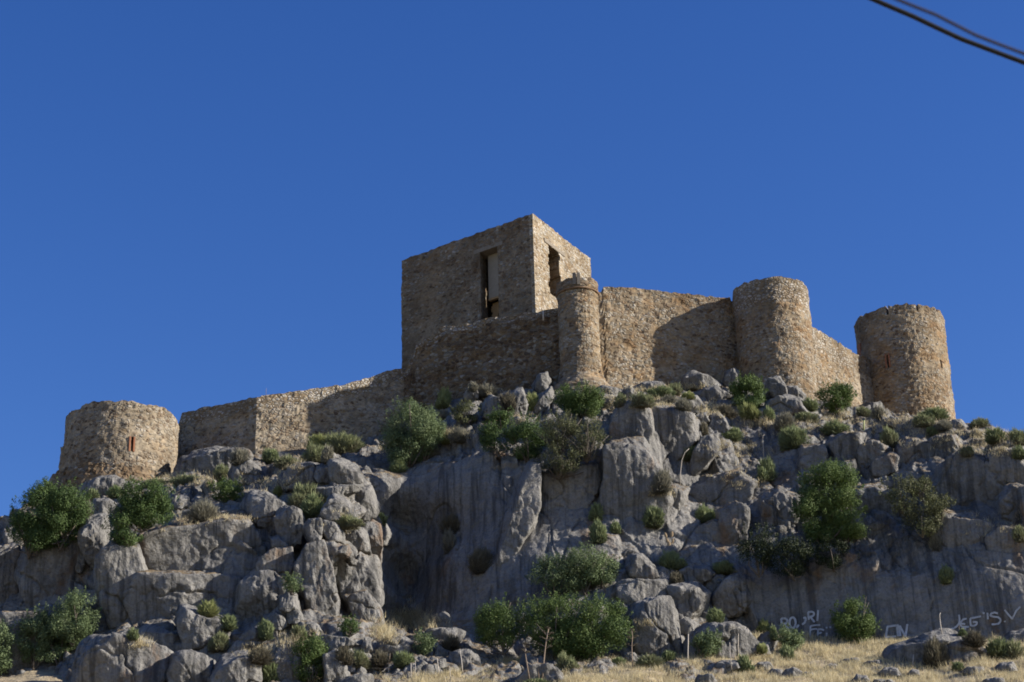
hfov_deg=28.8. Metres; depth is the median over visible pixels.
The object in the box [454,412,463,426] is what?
boulder
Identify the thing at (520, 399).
boulder
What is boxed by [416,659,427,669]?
boulder
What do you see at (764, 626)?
shrub
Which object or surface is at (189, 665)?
boulder
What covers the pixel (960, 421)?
boulder
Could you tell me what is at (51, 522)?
leafy bush
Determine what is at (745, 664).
shrub
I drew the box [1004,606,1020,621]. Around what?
graffiti
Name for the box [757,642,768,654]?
shrub
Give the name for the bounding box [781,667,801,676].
boulder
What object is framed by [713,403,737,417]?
shrub
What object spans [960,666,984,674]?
boulder
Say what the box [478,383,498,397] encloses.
shrub
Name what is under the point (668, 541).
prickly pear
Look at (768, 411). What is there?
shrub
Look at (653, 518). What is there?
shrub
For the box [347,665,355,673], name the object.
boulder
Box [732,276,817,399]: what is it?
round tower
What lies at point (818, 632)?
graffiti
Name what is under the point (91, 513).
shrub
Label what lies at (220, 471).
shrub
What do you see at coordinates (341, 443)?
shrub
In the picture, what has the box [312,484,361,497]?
boulder
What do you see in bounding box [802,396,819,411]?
shrub
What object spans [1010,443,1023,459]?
shrub
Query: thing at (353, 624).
leafy bush
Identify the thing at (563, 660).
shrub
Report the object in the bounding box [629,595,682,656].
boulder
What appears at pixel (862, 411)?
shrub
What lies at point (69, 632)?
leafy bush
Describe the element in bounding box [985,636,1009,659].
shrub
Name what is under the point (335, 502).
boulder
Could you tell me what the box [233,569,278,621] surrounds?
boulder
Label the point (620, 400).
shrub
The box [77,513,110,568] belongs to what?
boulder
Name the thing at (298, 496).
shrub
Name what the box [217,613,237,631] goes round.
shrub
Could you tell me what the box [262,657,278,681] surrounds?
shrub
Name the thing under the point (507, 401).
shrub
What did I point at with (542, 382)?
boulder
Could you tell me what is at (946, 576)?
shrub
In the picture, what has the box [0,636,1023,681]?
ground
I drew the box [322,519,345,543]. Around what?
boulder
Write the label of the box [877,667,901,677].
boulder
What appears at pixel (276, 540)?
boulder
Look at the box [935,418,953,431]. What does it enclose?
shrub
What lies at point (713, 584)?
boulder
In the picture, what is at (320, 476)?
boulder
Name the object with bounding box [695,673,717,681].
boulder
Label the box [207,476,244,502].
leafy bush
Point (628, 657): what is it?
boulder
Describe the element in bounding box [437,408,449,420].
shrub
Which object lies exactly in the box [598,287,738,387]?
curtain wall
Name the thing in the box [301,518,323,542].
boulder
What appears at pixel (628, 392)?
boulder
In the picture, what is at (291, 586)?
leafy bush
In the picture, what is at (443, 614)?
boulder
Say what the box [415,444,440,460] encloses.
shrub
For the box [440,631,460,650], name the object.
shrub
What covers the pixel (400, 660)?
shrub
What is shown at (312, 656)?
leafy bush
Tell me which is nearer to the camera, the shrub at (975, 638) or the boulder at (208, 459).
the shrub at (975, 638)
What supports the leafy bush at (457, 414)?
on the rock cliff
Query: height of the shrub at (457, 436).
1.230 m
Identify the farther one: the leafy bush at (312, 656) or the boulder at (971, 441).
the boulder at (971, 441)
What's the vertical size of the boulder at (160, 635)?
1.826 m
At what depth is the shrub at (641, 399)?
119.96 m
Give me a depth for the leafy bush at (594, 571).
109.96 m
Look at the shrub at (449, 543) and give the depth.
118.18 m
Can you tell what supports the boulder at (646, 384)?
on the rock cliff
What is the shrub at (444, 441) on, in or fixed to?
on the rock cliff
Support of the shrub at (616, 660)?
on the ground at (39, 676)
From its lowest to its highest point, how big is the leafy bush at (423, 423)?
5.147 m
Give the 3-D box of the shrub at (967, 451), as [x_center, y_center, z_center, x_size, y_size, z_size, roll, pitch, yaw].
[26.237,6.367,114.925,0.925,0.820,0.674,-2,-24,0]
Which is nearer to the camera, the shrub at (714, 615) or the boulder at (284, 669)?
the boulder at (284, 669)
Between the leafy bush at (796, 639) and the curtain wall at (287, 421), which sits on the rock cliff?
the curtain wall at (287, 421)
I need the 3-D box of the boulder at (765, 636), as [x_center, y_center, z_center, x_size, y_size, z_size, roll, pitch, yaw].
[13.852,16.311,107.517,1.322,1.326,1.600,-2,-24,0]
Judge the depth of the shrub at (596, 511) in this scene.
115.69 m
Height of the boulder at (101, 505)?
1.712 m
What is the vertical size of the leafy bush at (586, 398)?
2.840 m
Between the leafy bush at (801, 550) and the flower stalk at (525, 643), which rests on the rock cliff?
the leafy bush at (801, 550)
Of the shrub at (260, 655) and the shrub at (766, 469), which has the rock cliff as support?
the shrub at (766, 469)
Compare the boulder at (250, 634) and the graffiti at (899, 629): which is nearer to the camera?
the boulder at (250, 634)
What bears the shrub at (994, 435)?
on the rock cliff
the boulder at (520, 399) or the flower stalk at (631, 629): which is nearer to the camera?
the flower stalk at (631, 629)
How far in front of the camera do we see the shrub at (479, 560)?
114.44 m
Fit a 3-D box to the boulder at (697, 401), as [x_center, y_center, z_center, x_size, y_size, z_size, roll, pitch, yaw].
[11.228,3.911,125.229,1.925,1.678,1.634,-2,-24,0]
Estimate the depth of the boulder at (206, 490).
119.21 m
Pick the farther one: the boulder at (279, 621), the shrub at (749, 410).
the shrub at (749, 410)
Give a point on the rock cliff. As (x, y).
(516, 516)
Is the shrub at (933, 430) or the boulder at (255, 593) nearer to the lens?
the boulder at (255, 593)
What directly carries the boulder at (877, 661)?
on the ground at (39, 676)
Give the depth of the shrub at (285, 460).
122.23 m
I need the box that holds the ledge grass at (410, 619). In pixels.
[128,381,1023,667]
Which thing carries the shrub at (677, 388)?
on the rock cliff
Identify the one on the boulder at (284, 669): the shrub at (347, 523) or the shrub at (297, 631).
the shrub at (297, 631)
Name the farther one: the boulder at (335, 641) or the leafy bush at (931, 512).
the leafy bush at (931, 512)
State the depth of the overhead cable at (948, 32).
11.99 m
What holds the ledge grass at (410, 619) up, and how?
on the rock cliff
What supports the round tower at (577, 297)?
on the rock cliff
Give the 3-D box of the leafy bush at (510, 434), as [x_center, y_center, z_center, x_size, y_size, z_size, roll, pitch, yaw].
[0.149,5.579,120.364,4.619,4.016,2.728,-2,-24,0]
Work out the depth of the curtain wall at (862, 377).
143.47 m
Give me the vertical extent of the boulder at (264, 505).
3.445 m
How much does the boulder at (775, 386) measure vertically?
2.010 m
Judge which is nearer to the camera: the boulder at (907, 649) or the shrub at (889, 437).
the boulder at (907, 649)
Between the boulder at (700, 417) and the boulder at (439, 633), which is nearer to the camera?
the boulder at (439, 633)
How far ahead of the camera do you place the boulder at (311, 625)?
103.48 m
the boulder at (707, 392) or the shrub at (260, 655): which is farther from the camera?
the boulder at (707, 392)
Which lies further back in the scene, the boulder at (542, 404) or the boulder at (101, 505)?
the boulder at (542, 404)
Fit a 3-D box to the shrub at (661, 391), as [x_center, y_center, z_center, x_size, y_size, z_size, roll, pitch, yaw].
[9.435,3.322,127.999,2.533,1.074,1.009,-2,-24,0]
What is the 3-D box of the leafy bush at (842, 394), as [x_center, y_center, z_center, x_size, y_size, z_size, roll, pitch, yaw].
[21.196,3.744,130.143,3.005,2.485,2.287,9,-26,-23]
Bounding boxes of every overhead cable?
[870,0,1023,64]
[896,0,1023,54]
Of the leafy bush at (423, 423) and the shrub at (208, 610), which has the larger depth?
the leafy bush at (423, 423)
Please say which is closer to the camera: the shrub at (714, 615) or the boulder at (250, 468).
the shrub at (714, 615)
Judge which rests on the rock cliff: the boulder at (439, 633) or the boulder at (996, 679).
the boulder at (439, 633)
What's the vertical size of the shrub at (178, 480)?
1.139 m
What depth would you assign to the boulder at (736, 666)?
100.20 m
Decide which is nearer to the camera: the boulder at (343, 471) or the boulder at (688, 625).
the boulder at (688, 625)
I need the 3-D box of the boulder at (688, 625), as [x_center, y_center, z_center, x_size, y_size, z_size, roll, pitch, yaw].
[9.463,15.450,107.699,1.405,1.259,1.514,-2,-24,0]
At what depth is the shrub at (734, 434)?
123.66 m
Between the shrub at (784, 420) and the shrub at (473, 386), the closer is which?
the shrub at (784, 420)
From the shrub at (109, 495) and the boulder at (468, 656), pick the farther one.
the shrub at (109, 495)
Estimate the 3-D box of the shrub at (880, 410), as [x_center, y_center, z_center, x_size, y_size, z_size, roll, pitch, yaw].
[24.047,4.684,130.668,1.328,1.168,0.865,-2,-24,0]
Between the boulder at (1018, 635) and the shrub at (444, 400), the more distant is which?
the shrub at (444, 400)
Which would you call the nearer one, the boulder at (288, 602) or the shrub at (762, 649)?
the shrub at (762, 649)
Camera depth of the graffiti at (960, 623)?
107.66 m
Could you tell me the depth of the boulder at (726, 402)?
129.41 m
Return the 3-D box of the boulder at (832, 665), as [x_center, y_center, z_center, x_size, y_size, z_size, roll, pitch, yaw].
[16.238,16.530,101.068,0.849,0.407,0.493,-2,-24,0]
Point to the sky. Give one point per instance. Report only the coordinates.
(203, 203)
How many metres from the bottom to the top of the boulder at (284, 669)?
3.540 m
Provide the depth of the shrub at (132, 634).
98.95 m
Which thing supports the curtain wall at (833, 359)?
on the rock cliff
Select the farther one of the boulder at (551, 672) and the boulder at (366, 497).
the boulder at (366, 497)
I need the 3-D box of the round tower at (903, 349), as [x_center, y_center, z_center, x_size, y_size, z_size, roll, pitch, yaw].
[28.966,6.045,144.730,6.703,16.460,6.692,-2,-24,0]
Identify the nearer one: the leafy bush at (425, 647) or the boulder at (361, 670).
the boulder at (361, 670)
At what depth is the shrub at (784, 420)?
124.57 m
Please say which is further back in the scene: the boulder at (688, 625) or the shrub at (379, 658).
the boulder at (688, 625)
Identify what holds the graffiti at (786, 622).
attached to the rock cliff
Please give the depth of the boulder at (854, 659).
101.75 m
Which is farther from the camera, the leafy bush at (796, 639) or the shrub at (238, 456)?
the shrub at (238, 456)
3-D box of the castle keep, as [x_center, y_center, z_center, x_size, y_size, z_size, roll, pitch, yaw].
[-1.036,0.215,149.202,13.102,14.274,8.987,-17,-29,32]
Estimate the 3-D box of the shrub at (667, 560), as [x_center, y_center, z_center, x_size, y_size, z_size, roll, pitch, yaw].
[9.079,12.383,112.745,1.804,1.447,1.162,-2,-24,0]
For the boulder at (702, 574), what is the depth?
111.56 m
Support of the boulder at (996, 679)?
on the ground at (39, 676)
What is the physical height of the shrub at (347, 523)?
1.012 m
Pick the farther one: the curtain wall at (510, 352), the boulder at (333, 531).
the curtain wall at (510, 352)
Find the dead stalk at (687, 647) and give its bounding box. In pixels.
[687,634,688,661]
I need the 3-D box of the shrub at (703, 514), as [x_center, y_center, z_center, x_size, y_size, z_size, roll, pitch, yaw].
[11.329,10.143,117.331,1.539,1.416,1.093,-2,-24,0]
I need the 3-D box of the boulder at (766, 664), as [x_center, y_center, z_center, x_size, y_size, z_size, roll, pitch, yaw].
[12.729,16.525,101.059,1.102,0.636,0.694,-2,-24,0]
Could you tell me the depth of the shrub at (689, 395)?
124.44 m
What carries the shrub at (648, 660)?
on the ground at (39, 676)
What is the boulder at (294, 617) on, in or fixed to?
on the rock cliff
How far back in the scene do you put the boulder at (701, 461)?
120.38 m
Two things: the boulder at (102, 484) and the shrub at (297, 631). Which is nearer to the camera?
the shrub at (297, 631)
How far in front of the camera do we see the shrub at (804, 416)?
125.85 m
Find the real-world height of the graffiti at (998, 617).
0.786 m
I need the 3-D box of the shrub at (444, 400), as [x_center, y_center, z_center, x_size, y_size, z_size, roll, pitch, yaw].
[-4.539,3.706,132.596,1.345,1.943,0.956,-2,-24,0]
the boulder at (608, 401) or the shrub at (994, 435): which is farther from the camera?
the boulder at (608, 401)
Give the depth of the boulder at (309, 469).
116.16 m
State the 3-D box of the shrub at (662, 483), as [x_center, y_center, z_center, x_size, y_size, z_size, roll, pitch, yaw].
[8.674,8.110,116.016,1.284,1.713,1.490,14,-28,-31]
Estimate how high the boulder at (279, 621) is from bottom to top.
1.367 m
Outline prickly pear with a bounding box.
[664,531,673,545]
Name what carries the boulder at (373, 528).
on the rock cliff
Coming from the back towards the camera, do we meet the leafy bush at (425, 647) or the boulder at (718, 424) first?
the boulder at (718, 424)
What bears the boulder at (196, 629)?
on the rock cliff
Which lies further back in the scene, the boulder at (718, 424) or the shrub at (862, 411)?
the shrub at (862, 411)
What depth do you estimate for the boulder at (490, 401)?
126.27 m
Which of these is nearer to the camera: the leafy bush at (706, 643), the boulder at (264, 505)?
the leafy bush at (706, 643)
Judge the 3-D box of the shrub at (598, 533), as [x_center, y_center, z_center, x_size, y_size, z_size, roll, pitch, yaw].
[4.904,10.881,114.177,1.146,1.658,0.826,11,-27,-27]
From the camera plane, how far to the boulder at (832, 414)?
129.85 m
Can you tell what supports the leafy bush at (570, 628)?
on the ground at (39, 676)
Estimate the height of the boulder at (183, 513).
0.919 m
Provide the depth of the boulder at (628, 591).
108.62 m
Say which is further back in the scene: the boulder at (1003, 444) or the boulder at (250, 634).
the boulder at (1003, 444)
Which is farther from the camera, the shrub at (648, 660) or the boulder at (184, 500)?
the boulder at (184, 500)
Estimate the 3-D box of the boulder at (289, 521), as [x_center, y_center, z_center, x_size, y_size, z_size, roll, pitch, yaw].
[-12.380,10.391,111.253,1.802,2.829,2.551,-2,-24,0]
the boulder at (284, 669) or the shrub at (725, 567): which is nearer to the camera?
the boulder at (284, 669)
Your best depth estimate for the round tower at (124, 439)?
127.64 m
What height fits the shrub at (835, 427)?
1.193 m
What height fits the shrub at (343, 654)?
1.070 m
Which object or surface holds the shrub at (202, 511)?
on the rock cliff
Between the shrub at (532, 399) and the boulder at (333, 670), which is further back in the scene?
the shrub at (532, 399)
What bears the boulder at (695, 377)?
on the rock cliff
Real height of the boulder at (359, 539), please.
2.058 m
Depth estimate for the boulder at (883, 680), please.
93.95 m
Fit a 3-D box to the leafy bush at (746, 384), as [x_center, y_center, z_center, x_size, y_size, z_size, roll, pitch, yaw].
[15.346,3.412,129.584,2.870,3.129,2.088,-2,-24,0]
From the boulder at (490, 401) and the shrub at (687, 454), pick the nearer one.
the shrub at (687, 454)
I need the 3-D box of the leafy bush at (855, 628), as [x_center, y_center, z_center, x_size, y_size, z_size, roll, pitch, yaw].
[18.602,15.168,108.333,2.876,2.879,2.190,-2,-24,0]
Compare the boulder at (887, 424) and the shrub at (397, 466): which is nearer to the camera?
the shrub at (397, 466)
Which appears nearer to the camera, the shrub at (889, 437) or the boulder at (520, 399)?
the shrub at (889, 437)
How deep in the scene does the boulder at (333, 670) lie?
97.81 m
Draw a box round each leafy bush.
[0,618,22,674]
[6,476,94,559]
[14,585,102,669]
[100,474,179,547]
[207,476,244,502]
[281,571,304,595]
[289,632,329,681]
[337,613,361,637]
[376,395,447,467]
[411,627,437,655]
[449,398,483,427]
[471,588,634,661]
[476,403,547,461]
[524,541,622,596]
[530,408,610,480]
[545,378,606,419]
[689,626,724,657]
[726,370,768,408]
[734,519,860,581]
[771,622,805,650]
[789,457,869,547]
[813,379,857,414]
[828,595,881,642]
[879,473,955,538]
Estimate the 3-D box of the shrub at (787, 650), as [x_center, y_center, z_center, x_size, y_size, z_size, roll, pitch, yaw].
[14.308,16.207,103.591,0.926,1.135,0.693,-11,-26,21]
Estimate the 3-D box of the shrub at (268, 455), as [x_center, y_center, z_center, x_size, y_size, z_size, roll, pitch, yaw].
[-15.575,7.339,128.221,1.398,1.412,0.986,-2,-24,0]
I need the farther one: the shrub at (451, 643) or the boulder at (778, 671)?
the shrub at (451, 643)
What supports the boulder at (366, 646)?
on the rock cliff
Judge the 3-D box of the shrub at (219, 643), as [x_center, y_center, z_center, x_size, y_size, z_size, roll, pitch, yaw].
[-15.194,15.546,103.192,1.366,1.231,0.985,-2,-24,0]
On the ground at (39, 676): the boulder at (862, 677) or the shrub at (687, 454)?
the boulder at (862, 677)
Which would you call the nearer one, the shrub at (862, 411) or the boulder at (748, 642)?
the boulder at (748, 642)
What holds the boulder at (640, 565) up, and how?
on the boulder at (628, 591)
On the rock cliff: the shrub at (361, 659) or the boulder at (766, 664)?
the shrub at (361, 659)
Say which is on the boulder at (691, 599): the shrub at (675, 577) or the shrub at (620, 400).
the shrub at (675, 577)
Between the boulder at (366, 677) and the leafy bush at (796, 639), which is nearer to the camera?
the boulder at (366, 677)
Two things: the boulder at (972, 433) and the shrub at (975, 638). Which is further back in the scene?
the boulder at (972, 433)
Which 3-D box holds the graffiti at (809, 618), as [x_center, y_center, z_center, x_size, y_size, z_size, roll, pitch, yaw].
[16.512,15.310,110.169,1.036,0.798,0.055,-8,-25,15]
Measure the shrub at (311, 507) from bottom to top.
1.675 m
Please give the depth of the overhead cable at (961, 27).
7.50 m
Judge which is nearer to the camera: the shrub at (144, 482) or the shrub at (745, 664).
the shrub at (745, 664)
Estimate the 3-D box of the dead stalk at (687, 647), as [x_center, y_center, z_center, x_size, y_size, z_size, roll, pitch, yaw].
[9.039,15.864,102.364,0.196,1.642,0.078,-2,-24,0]
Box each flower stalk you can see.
[521,642,529,678]
[537,626,553,678]
[625,628,638,668]
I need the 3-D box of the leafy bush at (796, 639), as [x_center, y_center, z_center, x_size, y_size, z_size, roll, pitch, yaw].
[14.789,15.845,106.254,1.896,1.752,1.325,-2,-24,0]
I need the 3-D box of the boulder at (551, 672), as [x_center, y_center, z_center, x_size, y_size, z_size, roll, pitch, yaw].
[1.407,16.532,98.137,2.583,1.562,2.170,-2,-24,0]
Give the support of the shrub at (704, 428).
on the boulder at (701, 461)
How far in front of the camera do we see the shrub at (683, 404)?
121.59 m
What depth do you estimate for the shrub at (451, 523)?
119.28 m
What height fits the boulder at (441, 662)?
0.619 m
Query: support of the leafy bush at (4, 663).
on the ground at (39, 676)
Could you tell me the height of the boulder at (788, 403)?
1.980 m
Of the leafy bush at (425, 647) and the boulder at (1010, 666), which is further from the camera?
the leafy bush at (425, 647)
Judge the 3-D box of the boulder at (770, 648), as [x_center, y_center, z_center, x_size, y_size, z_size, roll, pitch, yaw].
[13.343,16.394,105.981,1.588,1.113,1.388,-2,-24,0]
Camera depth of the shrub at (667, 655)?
102.33 m
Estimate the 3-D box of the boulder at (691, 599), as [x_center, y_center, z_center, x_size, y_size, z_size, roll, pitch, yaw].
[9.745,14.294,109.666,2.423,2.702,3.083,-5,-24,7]
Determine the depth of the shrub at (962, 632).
101.25 m
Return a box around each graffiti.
[780,616,799,628]
[802,610,818,624]
[809,624,830,637]
[885,624,907,637]
[951,615,980,629]
[982,611,1000,624]
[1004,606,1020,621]
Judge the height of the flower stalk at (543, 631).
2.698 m
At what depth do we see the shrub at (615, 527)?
114.83 m
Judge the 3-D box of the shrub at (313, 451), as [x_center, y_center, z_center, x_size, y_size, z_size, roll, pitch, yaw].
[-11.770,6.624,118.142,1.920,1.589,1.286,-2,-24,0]
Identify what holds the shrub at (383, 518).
on the rock cliff
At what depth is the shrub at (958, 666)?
97.87 m
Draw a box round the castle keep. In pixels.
[401,213,590,368]
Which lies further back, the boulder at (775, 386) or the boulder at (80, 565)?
the boulder at (775, 386)
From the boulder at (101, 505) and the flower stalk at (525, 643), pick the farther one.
the boulder at (101, 505)
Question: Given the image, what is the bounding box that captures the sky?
[0,0,1023,515]
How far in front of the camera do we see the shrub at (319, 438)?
129.74 m
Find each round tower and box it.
[46,400,179,490]
[552,272,610,390]
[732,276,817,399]
[854,303,955,420]
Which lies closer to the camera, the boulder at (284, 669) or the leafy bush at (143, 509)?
the boulder at (284, 669)
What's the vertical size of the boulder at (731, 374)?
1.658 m
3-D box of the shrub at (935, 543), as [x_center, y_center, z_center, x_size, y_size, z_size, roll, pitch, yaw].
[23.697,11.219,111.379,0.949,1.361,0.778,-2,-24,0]
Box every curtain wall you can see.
[178,368,405,458]
[405,308,559,417]
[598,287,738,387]
[812,327,857,405]
[852,352,873,404]
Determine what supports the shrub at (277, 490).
on the rock cliff
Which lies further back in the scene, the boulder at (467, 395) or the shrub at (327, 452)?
the boulder at (467, 395)
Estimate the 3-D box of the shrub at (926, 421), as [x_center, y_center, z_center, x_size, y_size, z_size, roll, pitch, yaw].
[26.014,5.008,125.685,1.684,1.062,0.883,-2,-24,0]
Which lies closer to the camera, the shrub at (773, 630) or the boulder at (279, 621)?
the boulder at (279, 621)
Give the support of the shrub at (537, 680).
on the ground at (39, 676)
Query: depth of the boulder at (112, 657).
98.68 m
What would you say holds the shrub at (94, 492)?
on the rock cliff
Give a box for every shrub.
[81,497,92,517]
[83,487,99,500]
[105,485,121,498]
[126,625,139,640]
[138,477,166,487]
[166,472,198,486]
[182,498,220,523]
[196,597,221,617]
[206,630,231,652]
[212,463,228,481]
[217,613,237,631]
[229,446,250,466]
[247,646,276,665]
[256,618,274,641]
[260,447,278,463]
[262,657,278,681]
[271,453,299,469]
[272,485,282,497]
[286,482,326,508]
[289,622,306,640]
[298,441,324,463]
[299,493,324,518]
[305,433,326,448]
[320,444,334,463]
[322,430,366,454]
[334,645,354,665]
[335,514,365,530]
[349,649,370,670]
[369,648,392,667]
[378,512,388,526]
[388,458,408,472]
[390,650,416,668]
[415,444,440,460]
[434,387,451,409]
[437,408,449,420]
[437,511,460,534]
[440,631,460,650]
[441,431,449,444]
[441,529,456,554]
[447,424,470,443]
[464,544,493,574]
[467,382,478,391]
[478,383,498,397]
[498,389,516,411]
[524,677,550,681]
[526,391,538,410]
[556,652,580,671]
[587,517,607,543]
[588,502,604,520]
[609,519,621,533]
[612,656,626,665]
[613,392,626,407]
[628,390,655,408]
[633,652,666,667]
[640,504,665,528]
[644,384,676,398]
[650,468,673,494]
[658,549,687,570]
[661,393,675,403]
[661,649,677,662]
[667,382,682,395]
[669,570,683,583]
[673,397,693,411]
[680,445,695,460]
[681,391,695,399]
[693,502,715,523]
[700,421,709,435]
[706,607,725,622]
[711,559,737,575]
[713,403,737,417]
[721,426,744,441]
[736,654,754,672]
[737,401,762,419]
[756,456,777,482]
[756,618,770,633]
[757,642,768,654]
[761,404,774,419]
[768,625,777,640]
[772,411,797,431]
[777,422,810,451]
[778,642,795,660]
[794,411,819,422]
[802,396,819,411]
[818,418,850,435]
[855,406,870,416]
[870,405,887,419]
[878,425,899,447]
[911,412,935,427]
[919,633,950,667]
[920,405,951,420]
[926,426,938,436]
[927,530,942,551]
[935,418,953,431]
[937,563,955,584]
[951,661,964,671]
[957,628,967,637]
[959,445,974,457]
[959,628,986,647]
[969,416,990,429]
[982,425,1007,444]
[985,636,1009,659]
[1003,637,1023,659]
[1007,426,1023,446]
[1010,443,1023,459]
[1011,523,1023,542]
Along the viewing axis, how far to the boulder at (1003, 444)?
114.73 m
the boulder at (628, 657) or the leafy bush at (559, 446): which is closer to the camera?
the boulder at (628, 657)
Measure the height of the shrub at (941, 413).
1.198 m
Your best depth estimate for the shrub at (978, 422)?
127.77 m
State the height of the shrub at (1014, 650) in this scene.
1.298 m
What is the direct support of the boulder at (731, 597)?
on the rock cliff
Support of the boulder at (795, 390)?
on the rock cliff
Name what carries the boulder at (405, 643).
on the rock cliff
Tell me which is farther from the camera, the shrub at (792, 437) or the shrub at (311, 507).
the shrub at (792, 437)
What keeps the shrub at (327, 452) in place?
on the boulder at (343, 471)
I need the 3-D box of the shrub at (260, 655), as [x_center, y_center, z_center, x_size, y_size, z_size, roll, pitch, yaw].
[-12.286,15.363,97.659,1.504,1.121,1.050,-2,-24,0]
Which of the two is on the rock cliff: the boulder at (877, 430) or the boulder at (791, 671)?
the boulder at (877, 430)
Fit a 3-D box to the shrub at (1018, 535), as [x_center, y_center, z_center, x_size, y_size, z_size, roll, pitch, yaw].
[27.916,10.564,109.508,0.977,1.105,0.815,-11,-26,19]
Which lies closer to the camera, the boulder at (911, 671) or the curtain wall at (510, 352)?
the boulder at (911, 671)
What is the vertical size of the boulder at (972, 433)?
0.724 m
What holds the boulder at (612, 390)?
on the rock cliff
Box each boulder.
[70,632,173,681]
[75,553,85,573]
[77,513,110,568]
[79,475,134,496]
[91,498,116,514]
[138,623,179,648]
[165,649,215,681]
[173,446,252,475]
[174,495,189,509]
[175,604,231,649]
[182,509,189,517]
[200,478,217,494]
[207,649,262,681]
[226,625,267,652]
[228,459,264,484]
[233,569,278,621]
[239,489,285,532]
[269,535,288,548]
[270,639,304,680]
[272,610,290,629]
[274,505,306,550]
[277,461,319,491]
[278,589,299,612]
[285,610,303,623]
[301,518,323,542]
[303,621,322,636]
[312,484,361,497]
[313,463,328,483]
[319,493,358,521]
[319,635,360,650]
[321,648,349,681]
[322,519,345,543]
[326,457,363,484]
[335,673,373,681]
[344,527,371,554]
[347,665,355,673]
[356,485,380,520]
[356,666,366,673]
[360,636,373,652]
[362,519,382,565]
[370,664,384,670]
[375,636,416,657]
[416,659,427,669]
[425,627,465,642]
[432,658,446,668]
[435,611,452,627]
[448,649,480,669]
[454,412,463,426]
[462,388,478,401]
[481,394,507,419]
[511,387,528,414]
[515,663,563,681]
[531,371,551,391]
[532,386,553,413]
[598,385,619,395]
[600,394,616,408]
[607,578,669,605]
[621,385,636,397]
[624,553,659,578]
[624,652,638,662]
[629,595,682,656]
[632,381,666,390]
[666,581,710,618]
[679,564,716,584]
[679,616,698,634]
[680,395,705,412]
[681,370,722,389]
[682,621,758,658]
[689,433,720,475]
[695,412,709,423]
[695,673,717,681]
[698,385,732,400]
[704,574,726,592]
[708,411,729,433]
[710,572,751,618]
[712,399,742,414]
[714,660,740,671]
[722,368,739,387]
[754,661,772,669]
[757,631,778,648]
[758,641,775,656]
[763,394,812,414]
[764,376,787,398]
[767,668,782,676]
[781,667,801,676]
[786,385,806,399]
[823,663,837,668]
[826,409,851,419]
[839,657,859,662]
[850,674,869,681]
[865,660,881,664]
[872,425,882,432]
[873,679,894,681]
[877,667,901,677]
[881,628,995,664]
[882,417,899,426]
[907,669,919,675]
[951,419,967,428]
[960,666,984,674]
[968,428,984,437]
[968,438,988,446]
[982,677,1004,681]
[991,438,1014,446]
[994,661,1017,672]
[1001,628,1023,643]
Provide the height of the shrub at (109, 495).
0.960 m
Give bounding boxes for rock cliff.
[0,386,1023,681]
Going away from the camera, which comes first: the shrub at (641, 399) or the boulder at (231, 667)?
the boulder at (231, 667)
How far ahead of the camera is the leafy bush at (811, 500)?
112.73 m
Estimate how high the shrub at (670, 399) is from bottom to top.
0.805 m
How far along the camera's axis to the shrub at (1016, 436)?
114.85 m
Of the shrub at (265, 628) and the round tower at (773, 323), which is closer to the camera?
the shrub at (265, 628)
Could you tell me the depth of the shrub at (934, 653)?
99.36 m
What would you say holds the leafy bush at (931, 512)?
on the rock cliff

